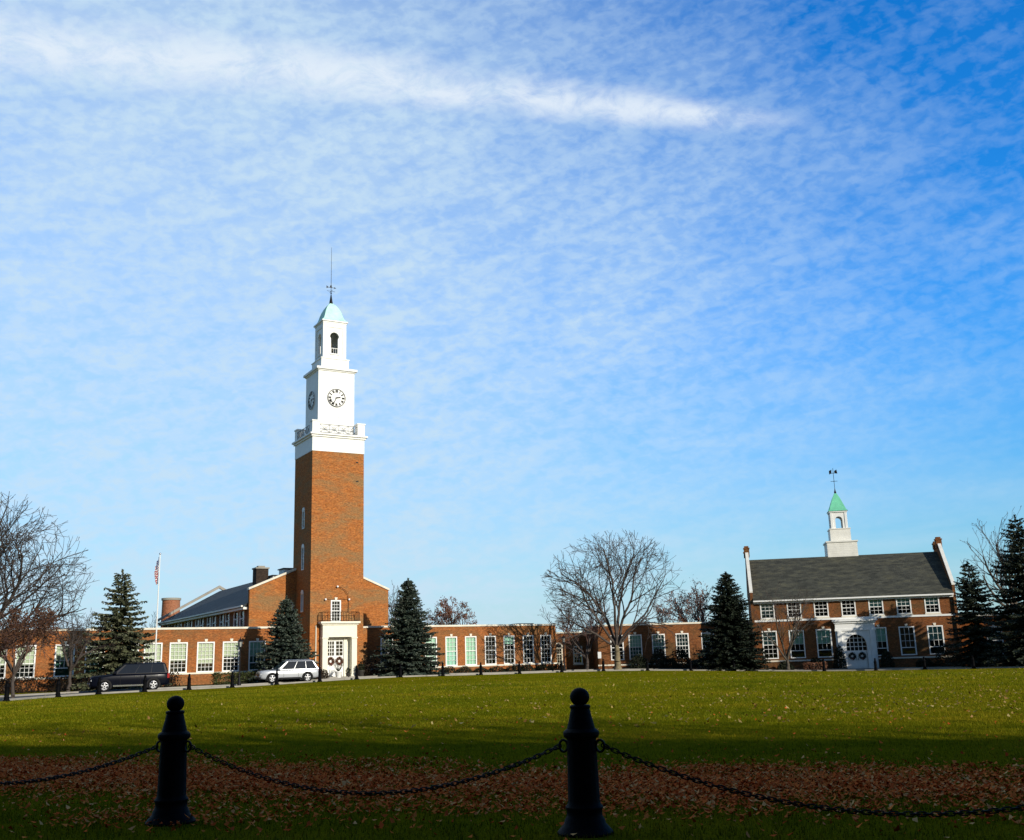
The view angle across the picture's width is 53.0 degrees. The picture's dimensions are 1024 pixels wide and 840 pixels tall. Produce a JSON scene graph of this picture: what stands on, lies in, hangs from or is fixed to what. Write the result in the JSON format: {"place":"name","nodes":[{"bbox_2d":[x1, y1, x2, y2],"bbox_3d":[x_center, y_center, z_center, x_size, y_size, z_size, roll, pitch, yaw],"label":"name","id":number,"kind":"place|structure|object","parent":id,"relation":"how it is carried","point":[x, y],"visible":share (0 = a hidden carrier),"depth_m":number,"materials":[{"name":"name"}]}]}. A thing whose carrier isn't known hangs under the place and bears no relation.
{"place":"outdoors","nodes":[
{"label":"outdoors","id":0,"kind":"place"},
{"bbox_2d":[0,686,219,698],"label":"road","id":1,"kind":"structure","parent":0,"point":[64,694],"depth_m":67.58,"materials":[{"name":"grey asphalt"}]},
{"bbox_2d":[87,661,169,691],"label":"parked car","id":2,"kind":"object","parent":1,"relation":"on","point":[133,674],"visible":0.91,"depth_m":71.06,"materials":[{"name":"black paint"}]},
{"bbox_2d":[237,637,242,685],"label":"street lamp","id":3,"kind":"object","parent":1,"relation":"on","point":[240,641],"visible":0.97,"depth_m":80.04,"materials":[{"name":"black metal"}]},
{"bbox_2d":[255,659,318,682],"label":"parked car","id":4,"kind":"object","parent":1,"relation":"on","point":[303,669],"visible":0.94,"depth_m":83.07,"materials":[{"name":"silver metal"}]},
{"bbox_2d":[0,668,1023,839],"bbox_3d":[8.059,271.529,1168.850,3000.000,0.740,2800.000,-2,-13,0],"label":"ground","id":5,"kind":"structure","parent":0,"point":[476,679],"depth_m":17.24,"materials":[{"name":"green plant"}]},
{"bbox_2d":[3,681,9,701],"bbox_3d":[-27.179,14.592,55.318,0.432,1.096,0.421,-2,-13,0],"label":"bollard","id":6,"kind":"object","parent":5,"relation":"on","point":[6,692],"visible":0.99,"depth_m":55.22,"materials":[{"name":"black metal"}]},
{"bbox_2d":[0,603,68,697],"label":"tree","id":7,"kind":"object","parent":5,"relation":"on","point":[13,628],"visible":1,"depth_m":60.76,"materials":[{"name":"brown plant"}]},
{"bbox_2d":[0,491,97,659],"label":"bare tree","id":8,"kind":"object","parent":5,"relation":"on","point":[26,538],"visible":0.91,"depth_m":68.79,"materials":[{"name":"brown plant"}]},
{"bbox_2d":[48,596,119,691],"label":"tree","id":9,"kind":"object","parent":5,"relation":"on","point":[70,666],"visible":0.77,"depth_m":74.60,"materials":[{"name":"brown plant"}]},
{"bbox_2d":[0,671,182,693],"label":"hedge","id":10,"kind":"object","parent":5,"relation":"on","point":[171,677],"visible":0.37,"depth_m":77.13,"materials":[{"name":"brown plant"}]},
{"bbox_2d":[70,569,171,691],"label":"spruce tree","id":11,"kind":"object","parent":5,"relation":"on","point":[128,641],"visible":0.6,"depth_m":77.42,"materials":[{"name":"green plant"}]},
{"bbox_2d":[0,626,299,690],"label":"school wing","id":12,"kind":"structure","parent":5,"relation":"on","point":[201,655],"depth_m":88.15,"materials":[{"name":"brown brick"}]},
{"bbox_2d":[0,657,5,678],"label":"window","id":13,"kind":"structure","parent":12,"relation":"in","point":[2,662],"depth_m":81.38,"materials":[{"name":"white glass"}]},
{"bbox_2d":[15,645,36,677],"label":"window","id":14,"kind":"structure","parent":12,"relation":"in","point":[27,670],"depth_m":82.30,"materials":[{"name":"white paint"}]},
{"bbox_2d":[53,641,74,676],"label":"window","id":15,"kind":"structure","parent":12,"relation":"in","point":[60,666],"depth_m":83.43,"materials":[{"name":"white paint"}]},
{"bbox_2d":[84,645,104,672],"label":"window","id":16,"kind":"structure","parent":12,"relation":"in","point":[85,671],"depth_m":84.60,"materials":[{"name":"white glass"}]},
{"bbox_2d":[143,642,162,662],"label":"window","id":17,"kind":"structure","parent":12,"relation":"in","point":[159,645],"depth_m":87.10,"materials":[{"name":"white paint"}]},
{"bbox_2d":[169,639,187,672],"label":"window","id":18,"kind":"structure","parent":12,"relation":"in","point":[178,650],"depth_m":88.06,"materials":[{"name":"white paint"}]},
{"bbox_2d":[196,639,214,671],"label":"window","id":19,"kind":"structure","parent":12,"relation":"in","point":[205,650],"depth_m":89.16,"materials":[{"name":"white paint"}]},
{"bbox_2d":[222,639,238,671],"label":"window","id":20,"kind":"structure","parent":12,"relation":"in","point":[230,655],"depth_m":90.26,"materials":[{"name":"white paint"}]},
{"bbox_2d":[248,638,265,670],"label":"window","id":21,"kind":"structure","parent":12,"relation":"in","point":[254,646],"depth_m":91.21,"materials":[{"name":"glass"}]},
{"bbox_2d":[145,696,195,826],"bbox_3d":[-3.031,3.032,9.194,0.432,1.096,0.432,-6,-14,18],"label":"bollard","id":22,"kind":"object","parent":5,"relation":"on","point":[172,798],"visible":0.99,"depth_m":9.09,"materials":[{"name":"black metal"}]},
{"bbox_2d":[0,745,158,785],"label":"bollard chain","id":23,"kind":"object","parent":22,"relation":"hanging from","point":[105,765],"visible":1,"depth_m":9.46,"materials":[{"name":"black metal"}]},
{"bbox_2d":[188,744,561,795],"bbox_3d":[-1.243,2.922,8.593,3.471,0.416,0.039,-6,-14,18],"label":"bollard chain","id":24,"kind":"object","parent":22,"relation":"hanging from","point":[462,781],"visible":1,"depth_m":8.49,"materials":[{"name":"black metal"}]},
{"bbox_2d":[161,598,180,626],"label":"round chimney","id":25,"kind":"object","parent":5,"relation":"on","point":[170,605],"visible":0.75,"depth_m":161.75,"materials":[{"name":"brick"}]},
{"bbox_2d":[210,671,257,684],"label":"hedge","id":26,"kind":"object","parent":5,"relation":"on","point":[248,673],"visible":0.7,"depth_m":85.12,"materials":[{"name":"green plant"}]},
{"bbox_2d":[158,566,390,637],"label":"gabled hall","id":27,"kind":"structure","parent":5,"relation":"on","point":[261,596],"depth_m":98.92,"materials":[{"name":"orange brick"}]},
{"bbox_2d":[241,595,318,683],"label":"spruce tree","id":28,"kind":"object","parent":5,"relation":"on","point":[284,645],"visible":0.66,"depth_m":86.48,"materials":[{"name":"green plant"}]},
{"bbox_2d":[292,247,367,678],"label":"clock tower","id":29,"kind":"structure","parent":5,"relation":"on","point":[328,552],"depth_m":95.12,"materials":[{"name":"orange brick"}]},
{"bbox_2d":[328,640,334,676],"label":"door","id":30,"kind":"structure","parent":29,"relation":"in","point":[331,668],"depth_m":91.72,"materials":[{"name":"white paint"}]},
{"bbox_2d":[331,597,340,619],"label":"window","id":31,"kind":"structure","parent":29,"relation":"in","point":[334,603],"depth_m":93.14,"materials":[{"name":"white paint"}]},
{"bbox_2d":[334,663,343,677],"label":"potted plant","id":32,"kind":"object","parent":29,"relation":"on","point":[338,673],"visible":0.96,"depth_m":90.33,"materials":[{"name":"white plant"}]},
{"bbox_2d":[335,640,343,676],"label":"door","id":33,"kind":"structure","parent":29,"relation":"in","point":[339,648],"depth_m":92.25,"materials":[{"name":"white paint"}]},
{"bbox_2d":[363,660,428,675],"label":"hedge","id":34,"kind":"object","parent":5,"relation":"on","point":[367,669],"visible":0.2,"depth_m":92.08,"materials":[{"name":"brown plant"}]},
{"bbox_2d":[369,578,448,676],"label":"spruce tree","id":35,"kind":"object","parent":5,"relation":"on","point":[407,650],"visible":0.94,"depth_m":91.58,"materials":[{"name":"green plant"}]},
{"bbox_2d":[388,583,431,625],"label":"bare tree","id":36,"kind":"object","parent":5,"relation":"on","point":[393,606],"visible":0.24,"depth_m":116.00,"materials":[{"name":"grey plant"}]},
{"bbox_2d":[426,595,476,624],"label":"bare tree","id":37,"kind":"object","parent":5,"relation":"on","point":[445,616],"visible":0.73,"depth_m":119.43,"materials":[{"name":"brown plant"}]},
{"bbox_2d":[367,623,558,675],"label":"school wing","id":38,"kind":"structure","parent":5,"relation":"on","point":[487,646],"depth_m":102.74,"materials":[{"name":"brown brick"}]},
{"bbox_2d":[380,638,392,666],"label":"window","id":39,"kind":"structure","parent":38,"relation":"in","point":[381,639],"depth_m":97.23,"materials":[{"name":"white paint"}]},
{"bbox_2d":[425,635,436,665],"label":"window","id":40,"kind":"structure","parent":38,"relation":"in","point":[434,639],"depth_m":99.79,"materials":[{"name":"white glass"}]},
{"bbox_2d":[445,634,457,665],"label":"window","id":41,"kind":"structure","parent":38,"relation":"in","point":[450,648],"depth_m":100.59,"materials":[{"name":"glass"}]},
{"bbox_2d":[465,634,476,664],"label":"window","id":42,"kind":"structure","parent":38,"relation":"in","point":[470,641],"depth_m":101.68,"materials":[{"name":"green glass"}]},
{"bbox_2d":[484,633,496,664],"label":"window","id":43,"kind":"structure","parent":38,"relation":"in","point":[489,650],"depth_m":102.95,"materials":[{"name":"white glass"}]},
{"bbox_2d":[503,633,514,663],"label":"window","id":44,"kind":"structure","parent":38,"relation":"in","point":[508,640],"depth_m":103.93,"materials":[{"name":"white glass"}]},
{"bbox_2d":[523,633,533,663],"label":"window","id":45,"kind":"structure","parent":38,"relation":"in","point":[527,649],"depth_m":105.11,"materials":[{"name":"glass"}]},
{"bbox_2d":[540,632,551,662],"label":"window","id":46,"kind":"structure","parent":38,"relation":"in","point":[543,638],"depth_m":106.11,"materials":[{"name":"glass"}]},
{"bbox_2d":[0,666,966,696],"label":"kerb","id":47,"kind":"structure","parent":5,"relation":"on","point":[380,676],"depth_m":87.69,"materials":[{"name":"concrete"}]},
{"bbox_2d":[0,668,1023,735],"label":"scattered leaves","id":48,"kind":"object","parent":5,"relation":"on","point":[755,705],"visible":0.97,"depth_m":26.76,"materials":[{"name":"brown plant"}]},
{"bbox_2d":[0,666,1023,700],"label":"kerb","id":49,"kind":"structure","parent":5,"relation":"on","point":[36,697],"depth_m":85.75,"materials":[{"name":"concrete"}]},
{"bbox_2d":[0,705,1023,839],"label":"fallen leaves","id":50,"kind":"object","parent":5,"relation":"on","point":[124,773],"visible":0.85,"depth_m":10.57,"materials":[{"name":"brown plant"}]},
{"bbox_2d":[540,607,583,659],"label":"bare tree","id":51,"kind":"object","parent":5,"relation":"on","point":[560,622],"visible":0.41,"depth_m":123.56,"materials":[{"name":"grey plant"}]},
{"bbox_2d":[556,631,593,669],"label":"school link","id":52,"kind":"object","parent":5,"relation":"on","point":[574,660],"visible":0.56,"depth_m":108.28,"materials":[{"name":"brown brick"}]},
{"bbox_2d":[556,648,563,664],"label":"window","id":53,"kind":"structure","parent":52,"relation":"in","point":[559,651],"depth_m":107.97,"materials":[{"name":"white glass"}]},
{"bbox_2d":[573,646,583,664],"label":"window","id":54,"kind":"structure","parent":52,"relation":"in","point":[577,658],"depth_m":108.31,"materials":[{"name":"black glass"}]},
{"bbox_2d":[557,688,612,837],"bbox_3d":[0.549,2.656,8.025,0.432,1.096,0.432,-6,-14,18],"label":"bollard","id":55,"kind":"object","parent":5,"relation":"on","point":[584,816],"visible":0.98,"depth_m":7.91,"materials":[{"name":"black metal"}]},
{"bbox_2d":[556,597,613,668],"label":"tree","id":56,"kind":"object","parent":5,"relation":"on","point":[588,649],"visible":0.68,"depth_m":100.58,"materials":[{"name":"brown plant"}]},
{"bbox_2d":[534,529,687,669],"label":"bare tree","id":57,"kind":"object","parent":5,"relation":"on","point":[617,641],"visible":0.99,"depth_m":98.71,"materials":[{"name":"grey plant"}]},
{"bbox_2d":[638,602,687,622],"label":"bare tree","id":58,"kind":"object","parent":5,"relation":"on","point":[663,612],"visible":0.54,"depth_m":117.69,"materials":[{"name":"grey plant"}]},
{"bbox_2d":[585,621,751,668],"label":"school wing","id":59,"kind":"structure","parent":5,"relation":"on","point":[634,643],"depth_m":105.41,"materials":[{"name":"brown brick"}]},
{"bbox_2d":[610,635,623,659],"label":"window","id":60,"kind":"structure","parent":59,"relation":"in","point":[621,647],"depth_m":105.26,"materials":[{"name":"white paint"}]},
{"bbox_2d":[628,632,642,659],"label":"window","id":61,"kind":"structure","parent":59,"relation":"in","point":[635,641],"depth_m":105.24,"materials":[{"name":"glass"}]},
{"bbox_2d":[652,632,665,658],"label":"window","id":62,"kind":"structure","parent":59,"relation":"in","point":[661,642],"depth_m":105.44,"materials":[{"name":"white glass"}]},
{"bbox_2d":[675,631,689,657],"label":"window","id":63,"kind":"structure","parent":59,"relation":"in","point":[681,643],"depth_m":105.60,"materials":[{"name":"white paint"}]},
{"bbox_2d":[662,577,713,621],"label":"bare tree","id":64,"kind":"object","parent":5,"relation":"on","point":[699,606],"visible":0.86,"depth_m":120.09,"materials":[{"name":"grey plant"}]},
{"bbox_2d":[686,572,773,670],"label":"spruce tree","id":65,"kind":"object","parent":5,"relation":"on","point":[731,630],"visible":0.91,"depth_m":96.73,"materials":[{"name":"green plant"}]},
{"bbox_2d":[749,583,821,669],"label":"tree","id":66,"kind":"object","parent":5,"relation":"on","point":[787,655],"visible":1,"depth_m":95.83,"materials":[{"name":"brown plant"}]},
{"bbox_2d":[803,661,827,669],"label":"hedge","id":67,"kind":"object","parent":5,"relation":"on","point":[807,664],"visible":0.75,"depth_m":96.77,"materials":[{"name":"brown plant"}]},
{"bbox_2d":[833,645,847,668],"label":"shrub","id":68,"kind":"object","parent":5,"relation":"on","point":[839,660],"visible":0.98,"depth_m":98.07,"materials":[{"name":"green plant"}]},
{"bbox_2d":[743,468,963,668],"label":"school house","id":69,"kind":"structure","parent":5,"relation":"on","point":[899,606],"depth_m":100.68,"materials":[{"name":"brown brick"}]},
{"bbox_2d":[760,604,775,619],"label":"window","id":70,"kind":"structure","parent":69,"relation":"in","point":[766,613],"depth_m":101.82,"materials":[{"name":"white paint"}]},
{"bbox_2d":[762,628,778,658],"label":"window","id":71,"kind":"structure","parent":69,"relation":"in","point":[772,650],"depth_m":101.25,"materials":[{"name":"white paint"}]},
{"bbox_2d":[786,603,802,618],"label":"window","id":72,"kind":"structure","parent":69,"relation":"in","point":[794,604],"depth_m":101.73,"materials":[{"name":"white paint"}]},
{"bbox_2d":[788,630,805,657],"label":"window","id":73,"kind":"structure","parent":69,"relation":"in","point":[797,650],"depth_m":100.74,"materials":[{"name":"glass"}]},
{"bbox_2d":[813,602,829,617],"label":"window","id":74,"kind":"structure","parent":69,"relation":"in","point":[824,612],"depth_m":101.18,"materials":[{"name":"white paint"}]},
{"bbox_2d":[815,627,832,657],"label":"window","id":75,"kind":"structure","parent":69,"relation":"in","point":[823,636],"depth_m":100.29,"materials":[{"name":"glass"}]},
{"bbox_2d":[841,600,856,617],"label":"window","id":76,"kind":"structure","parent":69,"relation":"in","point":[848,608],"depth_m":100.69,"materials":[{"name":"white paint"}]},
{"bbox_2d":[847,651,857,668],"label":"door","id":77,"kind":"structure","parent":69,"relation":"in","point":[852,664],"depth_m":99.25,"materials":[{"name":"white paint"}]},
{"bbox_2d":[857,650,868,667],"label":"door","id":78,"kind":"structure","parent":69,"relation":"in","point":[861,663],"depth_m":99.08,"materials":[{"name":"white paint"}]},
{"bbox_2d":[868,599,884,616],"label":"window","id":79,"kind":"structure","parent":69,"relation":"in","point":[876,608],"depth_m":99.98,"materials":[{"name":"white paint"}]},
{"bbox_2d":[875,625,888,655],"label":"window","id":80,"kind":"structure","parent":69,"relation":"in","point":[881,633],"depth_m":99.32,"materials":[{"name":"glass"}]},
{"bbox_2d":[896,598,912,615],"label":"window","id":81,"kind":"structure","parent":69,"relation":"in","point":[903,606],"depth_m":99.51,"materials":[{"name":"white paint"}]},
{"bbox_2d":[898,624,916,654],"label":"window","id":82,"kind":"structure","parent":69,"relation":"in","point":[906,633],"depth_m":98.69,"materials":[{"name":"glass"}]},
{"bbox_2d":[924,597,941,614],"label":"window","id":83,"kind":"structure","parent":69,"relation":"in","point":[932,605],"depth_m":99.03,"materials":[{"name":"white paint"}]},
{"bbox_2d":[927,623,945,654],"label":"window","id":84,"kind":"structure","parent":69,"relation":"in","point":[935,632],"depth_m":98.38,"materials":[{"name":"white paint"}]},
{"bbox_2d":[941,561,1005,667],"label":"spruce tree","id":85,"kind":"object","parent":5,"relation":"on","point":[974,632],"visible":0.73,"depth_m":91.69,"materials":[{"name":"green plant"}]},
{"bbox_2d":[959,613,1019,652],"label":"school wing","id":86,"kind":"structure","parent":5,"relation":"on","point":[987,638],"depth_m":98.12,"materials":[{"name":"brown brick"}]},
{"bbox_2d":[960,507,1023,611],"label":"bare tree","id":87,"kind":"object","parent":5,"relation":"on","point":[997,552],"visible":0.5,"depth_m":106.74,"materials":[{"name":"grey plant"}]},
{"bbox_2d":[977,514,1023,666],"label":"spruce tree","id":88,"kind":"object","parent":5,"relation":"on","point":[1015,628],"visible":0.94,"depth_m":86.12,"materials":[{"name":"green plant"}]},
{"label":"planting bed","id":89,"kind":"structure","parent":5,"relation":"on","visible":0},
{"bbox_2d":[626,654,650,668],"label":"shrub","id":90,"kind":"object","parent":89,"relation":"on","point":[638,659],"visible":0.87,"depth_m":102.06,"materials":[{"name":"green plant"}]},
{"bbox_2d":[649,647,667,668],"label":"shrub","id":91,"kind":"object","parent":89,"relation":"on","point":[655,656],"visible":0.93,"depth_m":102.16,"materials":[{"name":"green plant"}]},
{"bbox_2d":[659,657,679,668],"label":"shrub","id":92,"kind":"object","parent":89,"relation":"on","point":[669,661],"visible":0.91,"depth_m":101.94,"materials":[{"name":"green plant"}]},
{"bbox_2d":[671,646,689,668],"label":"shrub","id":93,"kind":"object","parent":89,"relation":"on","point":[681,656],"visible":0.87,"depth_m":102.16,"materials":[{"name":"green plant"}]},
{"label":"planting bed","id":94,"kind":"structure","parent":5,"relation":"on","visible":0},
{"bbox_2d":[777,661,794,669],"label":"shrub","id":95,"kind":"object","parent":94,"relation":"on","point":[781,665],"visible":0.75,"depth_m":98.83,"materials":[{"name":"green plant"}]},
{"bbox_2d":[807,657,827,669],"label":"shrub","id":96,"kind":"object","parent":94,"relation":"on","point":[816,659],"visible":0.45,"depth_m":98.40,"materials":[{"name":"green plant"}]},
{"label":"planting bed","id":97,"kind":"structure","parent":5,"relation":"on","visible":0},
{"bbox_2d":[880,650,894,667],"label":"shrub","id":98,"kind":"object","parent":97,"relation":"on","point":[885,656],"visible":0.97,"depth_m":97.22,"materials":[{"name":"green plant"}]},
{"bbox_2d":[916,658,936,666],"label":"shrub","id":99,"kind":"object","parent":97,"relation":"on","point":[929,662],"visible":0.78,"depth_m":96.44,"materials":[{"name":"green plant"}]},
{"bbox_2d":[935,644,958,666],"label":"shrub","id":100,"kind":"object","parent":97,"relation":"on","point":[946,656],"visible":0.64,"depth_m":96.31,"materials":[{"name":"green plant"}]},
{"bbox_2d":[0,0,1023,631],"label":"sky","id":101,"kind":"structure","parent":0,"point":[661,271],"materials":[{"name":"blue"}]},
{"bbox_3d":[5.017,2.197,6.612,0.431,1.096,0.431,-6,-14,18],"label":"bollard","id":102,"kind":"object","parent":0,"visible":0},
{"bbox_2d":[601,743,1023,816],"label":"bollard chain","id":103,"kind":"object","parent":102,"relation":"hanging from","point":[897,814],"visible":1,"depth_m":7.41,"materials":[{"name":"black metal"}]},
{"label":"pavement","id":104,"kind":"structure","parent":0,"visible":0},
{"bbox_2d":[154,553,160,662],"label":"flagpole","id":105,"kind":"object","parent":104,"relation":"on","point":[157,611],"visible":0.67,"depth_m":77.82,"materials":[{"name":"white metal"}]},
{"bbox_2d":[154,558,158,583],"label":"flag","id":106,"kind":"object","parent":105,"relation":"attached to","point":[156,571],"visible":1,"depth_m":78.68,"materials":[{"name":"fabric"}]},
{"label":"planting bed","id":107,"kind":"structure","parent":0,"visible":0},
{"bbox_2d":[456,665,472,672],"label":"shrub","id":108,"kind":"object","parent":107,"relation":"on","point":[466,670],"visible":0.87,"depth_m":99.57,"materials":[{"name":"green plant"}]},
{"bbox_2d":[535,664,549,670],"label":"shrub","id":109,"kind":"object","parent":107,"relation":"on","point":[542,667],"visible":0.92,"depth_m":103.77,"materials":[{"name":"green plant"}]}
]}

